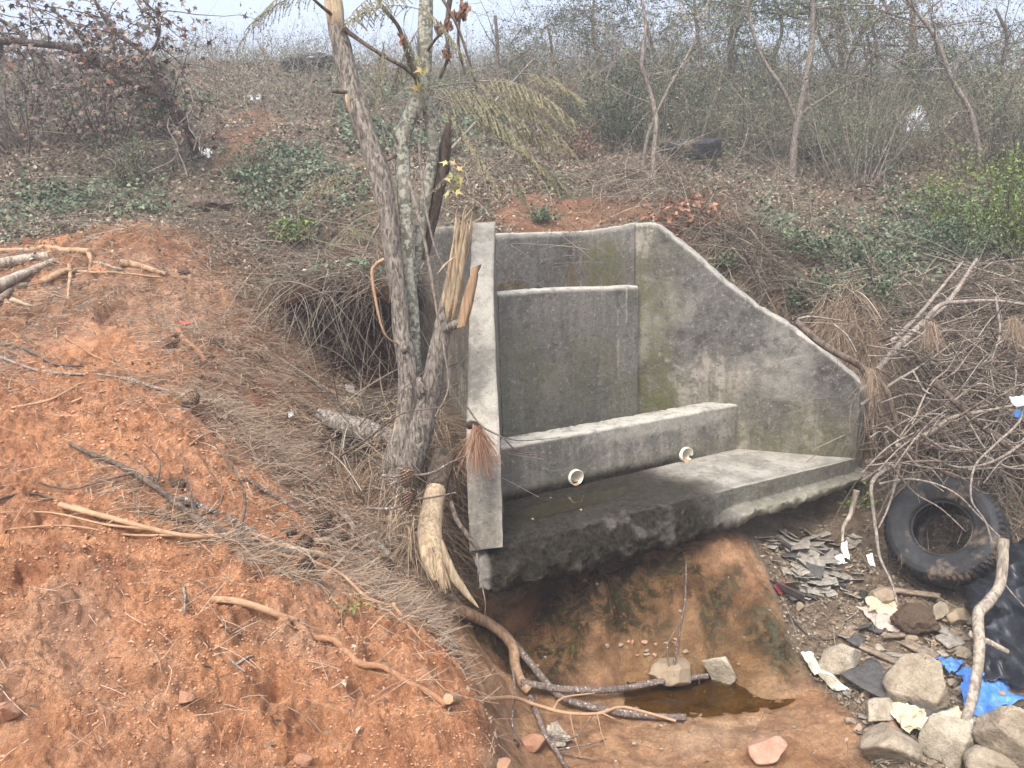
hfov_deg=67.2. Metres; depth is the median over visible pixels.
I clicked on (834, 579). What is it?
roof shingle
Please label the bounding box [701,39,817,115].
shrub
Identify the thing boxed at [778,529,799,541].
roof shingle
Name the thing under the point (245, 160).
shrub
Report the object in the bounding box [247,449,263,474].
twig
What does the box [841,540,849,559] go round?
plastic scrap
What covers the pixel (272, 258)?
hanging roots
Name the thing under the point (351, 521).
wood chunk
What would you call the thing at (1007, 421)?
brush branch
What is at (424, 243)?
vine
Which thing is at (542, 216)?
ground plant
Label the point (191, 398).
pine cone
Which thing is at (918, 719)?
cloth
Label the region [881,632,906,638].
board
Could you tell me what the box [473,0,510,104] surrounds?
dead pole
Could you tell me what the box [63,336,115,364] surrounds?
stick
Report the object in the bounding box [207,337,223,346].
pine cone
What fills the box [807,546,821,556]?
roof shingle
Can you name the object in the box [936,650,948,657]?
board
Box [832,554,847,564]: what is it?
plastic scrap
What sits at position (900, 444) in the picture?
brush branch
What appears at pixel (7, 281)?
log
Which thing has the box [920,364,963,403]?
brush branch
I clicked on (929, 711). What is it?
flat sheet
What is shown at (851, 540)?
roof shingle
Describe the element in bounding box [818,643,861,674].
stone
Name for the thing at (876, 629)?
flat scrap
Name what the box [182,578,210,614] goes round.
twig
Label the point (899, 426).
brush branch
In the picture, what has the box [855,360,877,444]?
brush branch
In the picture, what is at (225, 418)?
twig
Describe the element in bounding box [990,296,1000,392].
brush branch
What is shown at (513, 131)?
leaning stem
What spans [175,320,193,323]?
tape
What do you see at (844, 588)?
roof shingle
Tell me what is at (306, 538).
pine cone
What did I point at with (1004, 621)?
plastic sheet
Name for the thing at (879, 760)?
rubble stone
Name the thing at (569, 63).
tall weeds
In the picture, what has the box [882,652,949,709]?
stone
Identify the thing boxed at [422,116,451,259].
dead stub
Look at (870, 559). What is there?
plastic scrap
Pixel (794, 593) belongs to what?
roof shingle
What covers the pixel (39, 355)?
stick
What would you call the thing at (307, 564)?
pine cone
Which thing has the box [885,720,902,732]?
pipe shard
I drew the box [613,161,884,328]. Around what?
dry brush
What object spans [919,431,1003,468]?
brush branch
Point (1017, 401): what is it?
wrapper
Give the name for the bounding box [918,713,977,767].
stone
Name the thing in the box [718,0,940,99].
background tree
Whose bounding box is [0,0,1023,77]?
sky
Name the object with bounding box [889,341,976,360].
brush branch
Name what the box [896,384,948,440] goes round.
brush branch
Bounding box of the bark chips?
[4,218,496,759]
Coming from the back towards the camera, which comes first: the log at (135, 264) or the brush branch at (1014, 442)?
the log at (135, 264)
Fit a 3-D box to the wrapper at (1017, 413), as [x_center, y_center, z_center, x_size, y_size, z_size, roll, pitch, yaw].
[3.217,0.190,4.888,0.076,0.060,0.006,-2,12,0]
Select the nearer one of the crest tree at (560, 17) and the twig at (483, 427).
the twig at (483, 427)
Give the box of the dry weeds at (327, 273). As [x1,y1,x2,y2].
[223,212,464,356]
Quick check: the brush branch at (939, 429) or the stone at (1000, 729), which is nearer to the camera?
the stone at (1000, 729)
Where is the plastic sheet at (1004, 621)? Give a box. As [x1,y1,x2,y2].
[962,537,1023,689]
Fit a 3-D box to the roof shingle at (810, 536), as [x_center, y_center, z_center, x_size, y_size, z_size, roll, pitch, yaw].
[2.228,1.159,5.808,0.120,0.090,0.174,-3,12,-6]
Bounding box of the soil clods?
[0,267,503,767]
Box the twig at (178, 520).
[139,509,207,522]
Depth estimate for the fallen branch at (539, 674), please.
4.50 m
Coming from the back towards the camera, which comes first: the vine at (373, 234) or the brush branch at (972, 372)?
the vine at (373, 234)
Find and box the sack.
[900,106,929,132]
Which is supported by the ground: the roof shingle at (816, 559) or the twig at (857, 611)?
the twig at (857, 611)
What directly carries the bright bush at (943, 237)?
on the ground
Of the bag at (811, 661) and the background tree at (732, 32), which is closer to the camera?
the bag at (811, 661)
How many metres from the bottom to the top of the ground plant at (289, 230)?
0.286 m
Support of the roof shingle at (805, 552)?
on the ground
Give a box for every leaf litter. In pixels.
[0,57,1023,539]
[276,256,423,280]
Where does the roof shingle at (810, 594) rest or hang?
on the ground
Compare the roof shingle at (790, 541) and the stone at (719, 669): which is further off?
the roof shingle at (790, 541)
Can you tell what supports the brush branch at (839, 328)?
on the dry brush at (971, 337)
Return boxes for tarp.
[934,656,964,672]
[956,666,1023,715]
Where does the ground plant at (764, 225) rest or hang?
on the ground
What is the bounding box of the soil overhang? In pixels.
[280,241,390,311]
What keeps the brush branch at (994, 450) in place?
on the brush branch at (951, 446)
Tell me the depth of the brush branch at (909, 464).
4.82 m
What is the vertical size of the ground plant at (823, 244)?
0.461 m
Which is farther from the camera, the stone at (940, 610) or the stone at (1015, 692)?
the stone at (940, 610)
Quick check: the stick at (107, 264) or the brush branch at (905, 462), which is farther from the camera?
the stick at (107, 264)
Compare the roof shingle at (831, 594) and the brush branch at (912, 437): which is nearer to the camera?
the brush branch at (912, 437)
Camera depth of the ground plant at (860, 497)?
5.91 m
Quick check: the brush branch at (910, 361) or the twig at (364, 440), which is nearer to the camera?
the twig at (364, 440)
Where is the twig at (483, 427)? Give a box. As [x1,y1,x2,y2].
[467,407,559,453]
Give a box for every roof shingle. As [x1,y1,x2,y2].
[761,538,777,540]
[764,544,777,548]
[773,579,805,602]
[774,535,791,550]
[777,535,797,544]
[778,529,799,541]
[779,553,800,556]
[779,566,792,574]
[785,581,805,584]
[789,589,802,600]
[790,558,806,568]
[791,563,810,576]
[792,539,810,549]
[792,556,815,563]
[793,549,812,556]
[793,557,811,570]
[795,550,805,562]
[796,576,809,580]
[799,586,820,595]
[800,579,808,587]
[801,534,819,539]
[803,586,817,599]
[805,562,824,578]
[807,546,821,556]
[808,547,836,549]
[809,578,836,585]
[810,541,824,545]
[810,552,825,566]
[812,585,825,599]
[819,531,830,537]
[819,556,839,563]
[819,585,830,589]
[820,548,834,558]
[823,567,844,584]
[825,577,838,585]
[825,590,836,596]
[828,572,849,579]
[838,582,849,591]
[839,572,853,580]
[843,592,862,598]
[845,533,861,544]
[845,534,863,537]
[848,543,855,548]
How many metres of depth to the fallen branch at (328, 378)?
5.58 m
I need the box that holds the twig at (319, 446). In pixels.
[304,412,385,455]
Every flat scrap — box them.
[839,623,860,639]
[842,690,853,697]
[853,623,872,629]
[856,725,866,734]
[857,714,866,719]
[862,722,877,733]
[868,624,884,633]
[878,657,898,668]
[884,651,902,657]
[924,637,940,644]
[949,629,969,640]
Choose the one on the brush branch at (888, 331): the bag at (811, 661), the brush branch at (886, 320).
the brush branch at (886, 320)
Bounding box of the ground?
[0,60,1023,767]
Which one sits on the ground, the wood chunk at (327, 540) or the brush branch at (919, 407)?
the wood chunk at (327, 540)
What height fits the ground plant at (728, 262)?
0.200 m
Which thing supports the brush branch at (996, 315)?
on the brush branch at (998, 317)
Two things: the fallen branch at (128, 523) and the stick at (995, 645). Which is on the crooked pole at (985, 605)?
the stick at (995, 645)
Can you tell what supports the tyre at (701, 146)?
on the ground
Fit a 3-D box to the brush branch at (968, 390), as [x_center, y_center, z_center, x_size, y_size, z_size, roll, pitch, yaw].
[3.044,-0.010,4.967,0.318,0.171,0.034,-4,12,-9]
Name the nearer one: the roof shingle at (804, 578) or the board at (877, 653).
the board at (877, 653)
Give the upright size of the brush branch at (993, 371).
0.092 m
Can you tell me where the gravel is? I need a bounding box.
[543,524,1007,767]
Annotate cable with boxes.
[782,607,839,640]
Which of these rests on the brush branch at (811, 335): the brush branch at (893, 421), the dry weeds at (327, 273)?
the brush branch at (893, 421)
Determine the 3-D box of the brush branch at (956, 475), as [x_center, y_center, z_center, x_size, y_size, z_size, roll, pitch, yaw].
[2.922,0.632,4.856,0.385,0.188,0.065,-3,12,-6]
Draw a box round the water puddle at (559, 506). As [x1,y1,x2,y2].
[506,485,642,517]
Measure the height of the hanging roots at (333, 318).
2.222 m
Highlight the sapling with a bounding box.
[565,0,757,194]
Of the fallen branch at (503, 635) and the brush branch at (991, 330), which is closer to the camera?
the fallen branch at (503, 635)
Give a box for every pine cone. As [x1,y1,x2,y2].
[164,338,178,348]
[169,476,185,490]
[170,331,180,338]
[178,267,189,274]
[180,391,199,409]
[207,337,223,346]
[281,525,296,536]
[296,534,313,548]
[297,558,314,572]
[299,474,308,483]
[312,520,328,531]
[315,513,332,522]
[337,531,348,542]
[350,542,361,554]
[380,557,392,567]
[398,466,413,487]
[400,491,413,510]
[417,614,427,623]
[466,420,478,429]
[513,739,519,747]
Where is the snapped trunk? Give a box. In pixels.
[417,448,478,607]
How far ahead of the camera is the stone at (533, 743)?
4.18 m
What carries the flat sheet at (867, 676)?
on the ground
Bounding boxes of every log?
[0,251,48,269]
[0,258,55,292]
[0,282,27,302]
[38,267,69,285]
[119,259,166,275]
[315,409,392,448]
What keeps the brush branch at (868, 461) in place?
on the brush branch at (923, 437)
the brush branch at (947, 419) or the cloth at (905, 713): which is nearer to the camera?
the cloth at (905, 713)
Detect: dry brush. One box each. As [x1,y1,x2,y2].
[222,332,543,572]
[551,128,783,241]
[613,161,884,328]
[768,213,1023,550]
[792,278,933,476]
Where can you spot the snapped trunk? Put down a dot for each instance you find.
(438, 565)
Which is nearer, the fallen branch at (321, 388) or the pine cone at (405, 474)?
the pine cone at (405, 474)
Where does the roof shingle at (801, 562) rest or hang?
on the roof shingle at (816, 559)
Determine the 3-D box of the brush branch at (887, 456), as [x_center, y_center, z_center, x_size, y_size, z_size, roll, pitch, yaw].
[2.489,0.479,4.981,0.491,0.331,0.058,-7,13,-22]
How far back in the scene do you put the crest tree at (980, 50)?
12.26 m
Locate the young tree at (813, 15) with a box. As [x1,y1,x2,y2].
[680,0,956,177]
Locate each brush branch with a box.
[793,319,969,460]
[797,316,842,320]
[832,323,856,351]
[841,490,859,541]
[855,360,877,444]
[860,342,953,405]
[861,417,940,473]
[861,466,937,480]
[865,454,981,479]
[866,345,930,357]
[866,400,929,429]
[866,462,958,469]
[867,329,949,356]
[867,362,904,388]
[869,321,915,332]
[869,463,898,604]
[870,431,902,463]
[871,421,944,437]
[872,439,920,472]
[874,258,977,371]
[874,449,962,462]
[875,307,904,333]
[877,415,949,470]
[878,334,943,341]
[878,463,901,527]
[879,372,914,414]
[879,406,952,442]
[879,460,933,471]
[879,478,999,536]
[880,394,966,402]
[883,340,933,358]
[884,404,984,433]
[885,426,943,491]
[888,418,938,456]
[889,261,963,343]
[889,329,984,332]
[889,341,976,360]
[889,463,965,531]
[890,327,971,398]
[890,350,927,381]
[891,312,985,326]
[891,409,947,471]
[895,377,972,443]
[895,404,1014,448]
[896,326,989,367]
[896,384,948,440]
[896,411,980,444]
[900,378,968,407]
[902,303,990,347]
[904,448,944,484]
[906,319,981,362]
[911,332,967,424]
[913,371,945,423]
[914,396,1006,415]
[914,416,934,480]
[915,430,966,490]
[917,270,979,338]
[918,412,977,467]
[919,299,1023,327]
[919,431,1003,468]
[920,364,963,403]
[921,327,953,358]
[921,361,961,406]
[922,381,950,415]
[925,413,980,461]
[926,405,956,438]
[928,360,963,376]
[928,378,1023,462]
[928,384,1013,437]
[930,337,1023,371]
[930,346,971,358]
[930,440,1023,468]
[931,441,972,450]
[934,383,990,390]
[938,336,983,378]
[940,412,1012,433]
[940,444,1023,452]
[945,471,998,494]
[949,343,1010,401]
[949,345,1000,404]
[949,445,1023,469]
[954,383,1023,400]
[961,369,1007,396]
[961,447,1023,450]
[964,367,1016,380]
[964,368,998,387]
[964,406,1011,472]
[964,415,1018,497]
[966,402,1001,422]
[968,464,1023,470]
[969,389,1023,606]
[973,403,1005,452]
[974,294,1023,341]
[976,298,1019,339]
[976,394,1013,414]
[977,418,1023,432]
[978,332,1022,368]
[978,388,1011,408]
[982,421,1023,434]
[983,454,1023,482]
[987,327,1023,331]
[989,327,1023,372]
[989,346,1022,365]
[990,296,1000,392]
[992,407,1023,436]
[995,316,1023,346]
[995,354,1023,368]
[996,383,1023,420]
[999,331,1023,358]
[999,377,1023,401]
[1000,470,1023,479]
[1004,438,1023,443]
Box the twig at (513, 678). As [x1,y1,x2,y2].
[511,669,516,738]
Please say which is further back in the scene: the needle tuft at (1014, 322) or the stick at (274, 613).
the needle tuft at (1014, 322)
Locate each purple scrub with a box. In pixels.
[0,17,135,154]
[0,19,63,90]
[1,35,169,151]
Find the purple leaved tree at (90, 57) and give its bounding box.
[0,0,260,175]
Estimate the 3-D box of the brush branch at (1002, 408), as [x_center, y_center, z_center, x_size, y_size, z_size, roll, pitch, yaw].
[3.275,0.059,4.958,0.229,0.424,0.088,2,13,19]
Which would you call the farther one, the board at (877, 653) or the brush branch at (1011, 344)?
the brush branch at (1011, 344)
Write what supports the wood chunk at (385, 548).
on the ground
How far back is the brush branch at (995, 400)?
5.01 m
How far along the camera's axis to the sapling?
7.49 m
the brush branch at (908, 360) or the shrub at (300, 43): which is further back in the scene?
the shrub at (300, 43)
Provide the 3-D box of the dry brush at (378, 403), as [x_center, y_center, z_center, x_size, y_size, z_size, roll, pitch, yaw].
[-0.984,0.465,5.374,2.360,2.186,2.975,-2,12,0]
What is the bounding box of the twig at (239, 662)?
[227,655,253,671]
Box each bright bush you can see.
[885,202,1022,270]
[906,122,1023,261]
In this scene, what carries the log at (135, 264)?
on the ground
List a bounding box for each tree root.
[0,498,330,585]
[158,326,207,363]
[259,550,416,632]
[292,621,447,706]
[394,609,455,665]
[443,692,675,755]
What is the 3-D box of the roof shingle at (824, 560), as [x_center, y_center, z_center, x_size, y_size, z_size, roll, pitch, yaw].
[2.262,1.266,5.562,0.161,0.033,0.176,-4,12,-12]
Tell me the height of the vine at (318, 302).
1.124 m
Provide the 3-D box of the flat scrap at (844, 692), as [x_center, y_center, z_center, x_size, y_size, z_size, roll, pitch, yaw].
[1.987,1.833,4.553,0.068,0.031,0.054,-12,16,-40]
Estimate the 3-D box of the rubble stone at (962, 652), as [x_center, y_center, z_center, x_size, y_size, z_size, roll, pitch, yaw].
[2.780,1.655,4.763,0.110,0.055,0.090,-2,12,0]
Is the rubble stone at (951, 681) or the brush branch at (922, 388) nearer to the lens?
the rubble stone at (951, 681)
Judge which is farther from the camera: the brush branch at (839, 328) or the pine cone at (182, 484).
the brush branch at (839, 328)
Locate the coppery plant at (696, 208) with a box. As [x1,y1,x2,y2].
[634,186,730,229]
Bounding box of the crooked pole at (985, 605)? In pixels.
[960,538,1009,721]
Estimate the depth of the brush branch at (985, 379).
5.09 m
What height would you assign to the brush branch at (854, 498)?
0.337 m
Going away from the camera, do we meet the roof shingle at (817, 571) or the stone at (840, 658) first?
the stone at (840, 658)
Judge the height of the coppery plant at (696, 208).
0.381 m
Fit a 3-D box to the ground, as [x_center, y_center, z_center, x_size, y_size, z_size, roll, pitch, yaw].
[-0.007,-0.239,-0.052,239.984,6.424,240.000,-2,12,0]
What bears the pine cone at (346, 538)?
on the ground
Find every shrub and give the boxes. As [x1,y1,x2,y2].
[84,127,195,186]
[116,51,218,139]
[190,16,244,57]
[200,123,288,181]
[281,26,320,55]
[429,58,514,105]
[481,30,551,96]
[511,72,585,120]
[542,37,705,152]
[555,118,609,161]
[621,44,750,138]
[672,67,828,153]
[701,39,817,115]
[768,42,975,187]
[844,83,936,177]
[865,46,968,106]
[926,43,1023,137]
[942,72,1023,187]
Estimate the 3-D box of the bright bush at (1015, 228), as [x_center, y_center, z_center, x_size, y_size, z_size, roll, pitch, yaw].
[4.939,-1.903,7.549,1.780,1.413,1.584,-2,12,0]
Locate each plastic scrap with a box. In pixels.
[345,384,354,391]
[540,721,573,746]
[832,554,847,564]
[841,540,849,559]
[866,553,875,566]
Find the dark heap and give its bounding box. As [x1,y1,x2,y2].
[281,52,335,72]
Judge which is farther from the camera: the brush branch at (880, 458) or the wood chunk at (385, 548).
the brush branch at (880, 458)
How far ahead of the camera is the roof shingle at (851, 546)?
5.73 m
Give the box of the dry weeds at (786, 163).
[0,33,1023,585]
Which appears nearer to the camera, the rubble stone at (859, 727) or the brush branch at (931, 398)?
the rubble stone at (859, 727)
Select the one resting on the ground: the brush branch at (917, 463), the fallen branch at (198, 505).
the fallen branch at (198, 505)
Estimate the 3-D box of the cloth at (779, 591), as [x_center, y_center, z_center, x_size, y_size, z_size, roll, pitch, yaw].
[1.832,1.389,5.242,0.135,0.069,0.057,-11,15,-37]
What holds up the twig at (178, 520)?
on the ground
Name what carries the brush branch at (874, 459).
on the brush branch at (923, 437)
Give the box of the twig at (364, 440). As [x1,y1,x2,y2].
[339,407,439,456]
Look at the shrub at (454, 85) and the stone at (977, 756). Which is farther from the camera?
the shrub at (454, 85)
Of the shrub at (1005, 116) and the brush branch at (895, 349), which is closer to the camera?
the brush branch at (895, 349)
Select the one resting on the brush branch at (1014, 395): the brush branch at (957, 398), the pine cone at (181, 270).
the brush branch at (957, 398)
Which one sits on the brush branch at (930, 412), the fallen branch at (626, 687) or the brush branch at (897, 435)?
the brush branch at (897, 435)
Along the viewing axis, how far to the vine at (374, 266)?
4.48 m
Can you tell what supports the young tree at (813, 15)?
on the ground
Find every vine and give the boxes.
[314,250,324,352]
[333,260,351,360]
[353,223,379,365]
[370,258,398,344]
[406,175,448,416]
[418,139,446,273]
[476,553,485,622]
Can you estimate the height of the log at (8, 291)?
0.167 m
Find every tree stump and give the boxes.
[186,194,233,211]
[993,146,1018,157]
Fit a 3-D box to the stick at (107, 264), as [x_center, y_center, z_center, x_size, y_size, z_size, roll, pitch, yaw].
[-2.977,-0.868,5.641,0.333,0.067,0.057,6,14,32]
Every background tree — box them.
[712,0,786,89]
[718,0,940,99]
[794,0,1008,101]
[896,0,1023,107]
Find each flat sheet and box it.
[841,658,891,699]
[847,633,865,647]
[908,700,950,716]
[935,631,964,648]
[937,624,948,635]
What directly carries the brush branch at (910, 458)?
on the brush branch at (897, 435)
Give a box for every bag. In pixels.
[801,651,820,674]
[818,669,849,690]
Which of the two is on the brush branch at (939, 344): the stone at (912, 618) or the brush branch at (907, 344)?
the brush branch at (907, 344)
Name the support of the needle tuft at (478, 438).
attached to the drainage structure
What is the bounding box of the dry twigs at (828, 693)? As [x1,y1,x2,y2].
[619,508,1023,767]
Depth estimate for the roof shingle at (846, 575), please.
5.44 m
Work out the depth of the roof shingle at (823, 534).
5.82 m
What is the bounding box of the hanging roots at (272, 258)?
[218,199,445,398]
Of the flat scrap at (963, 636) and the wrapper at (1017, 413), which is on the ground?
the flat scrap at (963, 636)
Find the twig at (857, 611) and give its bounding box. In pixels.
[838,599,864,624]
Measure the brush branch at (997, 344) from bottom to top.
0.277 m
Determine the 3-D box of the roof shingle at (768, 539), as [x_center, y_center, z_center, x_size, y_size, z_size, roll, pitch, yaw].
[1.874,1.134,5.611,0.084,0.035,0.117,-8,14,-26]
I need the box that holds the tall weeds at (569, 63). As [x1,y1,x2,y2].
[0,0,1023,188]
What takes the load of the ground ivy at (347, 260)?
on the soil overhang
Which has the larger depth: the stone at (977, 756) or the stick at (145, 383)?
the stick at (145, 383)
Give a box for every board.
[851,643,897,663]
[875,586,940,597]
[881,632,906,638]
[900,638,939,657]
[920,756,945,767]
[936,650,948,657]
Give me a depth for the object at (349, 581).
3.60 m
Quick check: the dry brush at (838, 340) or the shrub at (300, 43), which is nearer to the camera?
the dry brush at (838, 340)
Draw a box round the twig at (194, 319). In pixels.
[191,318,197,342]
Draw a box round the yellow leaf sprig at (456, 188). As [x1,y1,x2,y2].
[439,160,463,211]
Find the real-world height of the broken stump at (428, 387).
1.782 m
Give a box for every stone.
[0,702,21,721]
[178,691,194,703]
[203,527,213,533]
[293,754,312,767]
[497,757,511,767]
[521,734,545,752]
[649,657,690,686]
[701,656,736,684]
[747,736,786,765]
[796,602,803,611]
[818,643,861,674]
[844,717,855,724]
[853,723,863,732]
[860,722,922,763]
[864,691,870,697]
[865,697,894,722]
[868,587,897,603]
[874,759,884,762]
[875,645,884,651]
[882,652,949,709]
[890,602,940,635]
[904,634,917,641]
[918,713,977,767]
[931,601,948,619]
[946,607,970,625]
[947,678,958,685]
[952,686,961,694]
[953,646,971,658]
[963,745,1018,767]
[971,705,1023,767]
[998,683,1023,707]
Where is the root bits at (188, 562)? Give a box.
[0,224,532,767]
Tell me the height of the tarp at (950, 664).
0.064 m
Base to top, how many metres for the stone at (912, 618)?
0.242 m
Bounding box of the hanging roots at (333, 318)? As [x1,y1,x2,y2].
[215,207,504,417]
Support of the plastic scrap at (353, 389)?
on the ground
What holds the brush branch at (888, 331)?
on the brush branch at (904, 342)
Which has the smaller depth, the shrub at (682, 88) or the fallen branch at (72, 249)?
the fallen branch at (72, 249)
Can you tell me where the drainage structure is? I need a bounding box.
[417,222,871,594]
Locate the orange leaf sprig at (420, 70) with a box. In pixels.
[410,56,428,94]
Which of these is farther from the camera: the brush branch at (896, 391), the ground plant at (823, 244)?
the ground plant at (823, 244)
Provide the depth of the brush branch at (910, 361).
5.25 m
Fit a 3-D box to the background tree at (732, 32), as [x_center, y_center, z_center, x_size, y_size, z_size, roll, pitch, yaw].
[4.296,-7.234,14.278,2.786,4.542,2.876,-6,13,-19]
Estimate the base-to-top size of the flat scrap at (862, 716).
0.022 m
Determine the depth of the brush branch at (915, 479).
4.85 m
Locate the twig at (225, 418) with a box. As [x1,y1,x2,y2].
[214,409,228,420]
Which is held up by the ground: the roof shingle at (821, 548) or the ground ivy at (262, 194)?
the ground ivy at (262, 194)
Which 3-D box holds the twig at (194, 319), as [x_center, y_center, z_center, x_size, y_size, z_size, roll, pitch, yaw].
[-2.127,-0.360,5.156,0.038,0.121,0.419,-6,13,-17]
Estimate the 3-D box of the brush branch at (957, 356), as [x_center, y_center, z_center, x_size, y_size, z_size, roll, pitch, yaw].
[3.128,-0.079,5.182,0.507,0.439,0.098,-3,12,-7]
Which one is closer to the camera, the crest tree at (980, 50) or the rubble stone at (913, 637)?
the rubble stone at (913, 637)
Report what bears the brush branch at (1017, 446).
on the brush branch at (971, 451)
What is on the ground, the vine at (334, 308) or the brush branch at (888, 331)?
the vine at (334, 308)
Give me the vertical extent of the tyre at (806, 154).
0.328 m
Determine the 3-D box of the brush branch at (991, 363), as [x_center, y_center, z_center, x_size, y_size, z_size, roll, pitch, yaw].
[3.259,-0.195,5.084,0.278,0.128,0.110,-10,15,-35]
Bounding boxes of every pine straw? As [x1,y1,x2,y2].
[0,214,523,767]
[339,397,492,608]
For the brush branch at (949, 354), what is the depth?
5.12 m
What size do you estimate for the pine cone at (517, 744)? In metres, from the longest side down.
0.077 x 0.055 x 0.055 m
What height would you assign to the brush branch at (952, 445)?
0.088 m
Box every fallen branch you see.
[0,245,92,283]
[28,429,296,555]
[177,494,296,546]
[241,476,375,562]
[278,374,353,399]
[286,363,356,414]
[365,481,455,509]
[381,456,463,477]
[447,602,531,693]
[515,639,685,720]
[520,560,708,693]
[527,695,606,767]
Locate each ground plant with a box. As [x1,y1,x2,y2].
[259,213,323,242]
[329,593,373,620]
[524,201,571,222]
[708,248,744,269]
[735,213,787,239]
[762,209,849,262]
[771,263,899,309]
[818,230,910,273]
[838,283,909,323]
[839,481,880,508]
[962,364,997,396]
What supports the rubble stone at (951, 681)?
on the ground
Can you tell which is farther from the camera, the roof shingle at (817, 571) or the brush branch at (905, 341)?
the roof shingle at (817, 571)
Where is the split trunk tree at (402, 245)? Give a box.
[235,0,584,513]
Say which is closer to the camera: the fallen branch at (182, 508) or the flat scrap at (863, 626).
the fallen branch at (182, 508)
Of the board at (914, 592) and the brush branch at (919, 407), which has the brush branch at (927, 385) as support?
the brush branch at (919, 407)
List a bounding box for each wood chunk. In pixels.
[9,297,31,306]
[313,537,341,546]
[339,508,355,537]
[370,539,389,555]
[387,532,405,540]
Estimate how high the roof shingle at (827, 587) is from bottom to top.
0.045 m
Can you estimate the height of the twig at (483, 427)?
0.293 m
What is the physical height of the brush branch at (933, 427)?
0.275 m
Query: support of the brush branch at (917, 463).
on the brush branch at (897, 435)
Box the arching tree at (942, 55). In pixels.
[818,0,1023,153]
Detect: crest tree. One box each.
[457,0,647,79]
[486,0,688,83]
[533,0,738,87]
[587,0,795,106]
[676,0,861,105]
[751,0,1011,105]
[856,0,1023,113]
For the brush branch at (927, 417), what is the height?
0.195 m
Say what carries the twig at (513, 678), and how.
on the ground
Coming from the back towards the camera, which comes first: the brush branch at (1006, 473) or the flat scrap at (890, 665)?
the brush branch at (1006, 473)
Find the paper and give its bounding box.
[198,147,212,157]
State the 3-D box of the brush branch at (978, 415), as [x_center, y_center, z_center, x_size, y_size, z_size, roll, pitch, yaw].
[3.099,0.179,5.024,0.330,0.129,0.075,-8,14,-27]
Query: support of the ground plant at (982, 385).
on the ground
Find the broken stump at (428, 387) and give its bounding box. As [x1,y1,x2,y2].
[389,207,481,504]
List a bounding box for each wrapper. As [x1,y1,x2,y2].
[1009,395,1023,406]
[1013,409,1023,417]
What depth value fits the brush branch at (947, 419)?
5.07 m
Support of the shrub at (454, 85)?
on the ground
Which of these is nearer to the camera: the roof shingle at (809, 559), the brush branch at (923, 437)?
the brush branch at (923, 437)
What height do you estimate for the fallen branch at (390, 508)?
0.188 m
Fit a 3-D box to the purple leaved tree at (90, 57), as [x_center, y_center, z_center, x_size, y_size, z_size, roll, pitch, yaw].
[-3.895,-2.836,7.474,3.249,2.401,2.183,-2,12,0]
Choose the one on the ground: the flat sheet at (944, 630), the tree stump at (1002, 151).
the tree stump at (1002, 151)
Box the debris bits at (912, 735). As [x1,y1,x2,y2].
[536,501,1021,767]
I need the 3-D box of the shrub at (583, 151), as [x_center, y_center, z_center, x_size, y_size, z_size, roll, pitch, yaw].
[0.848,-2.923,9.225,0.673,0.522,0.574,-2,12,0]
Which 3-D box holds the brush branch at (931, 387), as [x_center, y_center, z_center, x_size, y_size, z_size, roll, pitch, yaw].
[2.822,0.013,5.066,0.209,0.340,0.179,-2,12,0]
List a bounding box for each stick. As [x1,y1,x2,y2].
[0,341,82,366]
[0,350,166,384]
[0,492,115,529]
[11,380,103,408]
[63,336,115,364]
[66,264,71,307]
[71,385,138,402]
[77,270,161,277]
[93,261,121,269]
[127,377,213,408]
[189,429,231,445]
[211,596,297,622]
[280,543,344,563]
[449,501,480,550]
[968,630,1008,653]
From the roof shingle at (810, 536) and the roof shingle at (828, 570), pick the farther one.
the roof shingle at (810, 536)
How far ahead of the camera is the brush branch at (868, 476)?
4.89 m
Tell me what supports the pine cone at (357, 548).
on the ground
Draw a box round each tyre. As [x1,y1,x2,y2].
[665,138,721,160]
[781,139,830,159]
[883,476,1012,591]
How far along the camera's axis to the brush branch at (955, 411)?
5.11 m
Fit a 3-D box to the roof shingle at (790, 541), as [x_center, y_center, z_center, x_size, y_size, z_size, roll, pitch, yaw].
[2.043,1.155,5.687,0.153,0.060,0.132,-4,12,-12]
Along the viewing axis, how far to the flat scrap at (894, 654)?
4.77 m
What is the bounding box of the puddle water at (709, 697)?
[622,676,795,717]
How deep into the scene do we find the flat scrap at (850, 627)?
4.99 m
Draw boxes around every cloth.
[773,581,784,593]
[855,600,906,633]
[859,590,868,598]
[865,596,897,614]
[885,702,925,733]
[904,705,972,728]
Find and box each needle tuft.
[446,421,508,489]
[854,367,896,405]
[910,320,951,359]
[990,314,1023,353]
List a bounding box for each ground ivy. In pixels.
[0,50,1023,528]
[263,255,426,280]
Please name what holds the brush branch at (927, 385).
on the brush branch at (959, 406)
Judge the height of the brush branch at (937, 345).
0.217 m
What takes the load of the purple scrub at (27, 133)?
on the ground
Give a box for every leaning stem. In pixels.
[451,24,540,150]
[465,39,551,159]
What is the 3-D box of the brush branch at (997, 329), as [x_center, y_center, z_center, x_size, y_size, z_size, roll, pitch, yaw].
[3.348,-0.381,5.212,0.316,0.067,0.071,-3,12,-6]

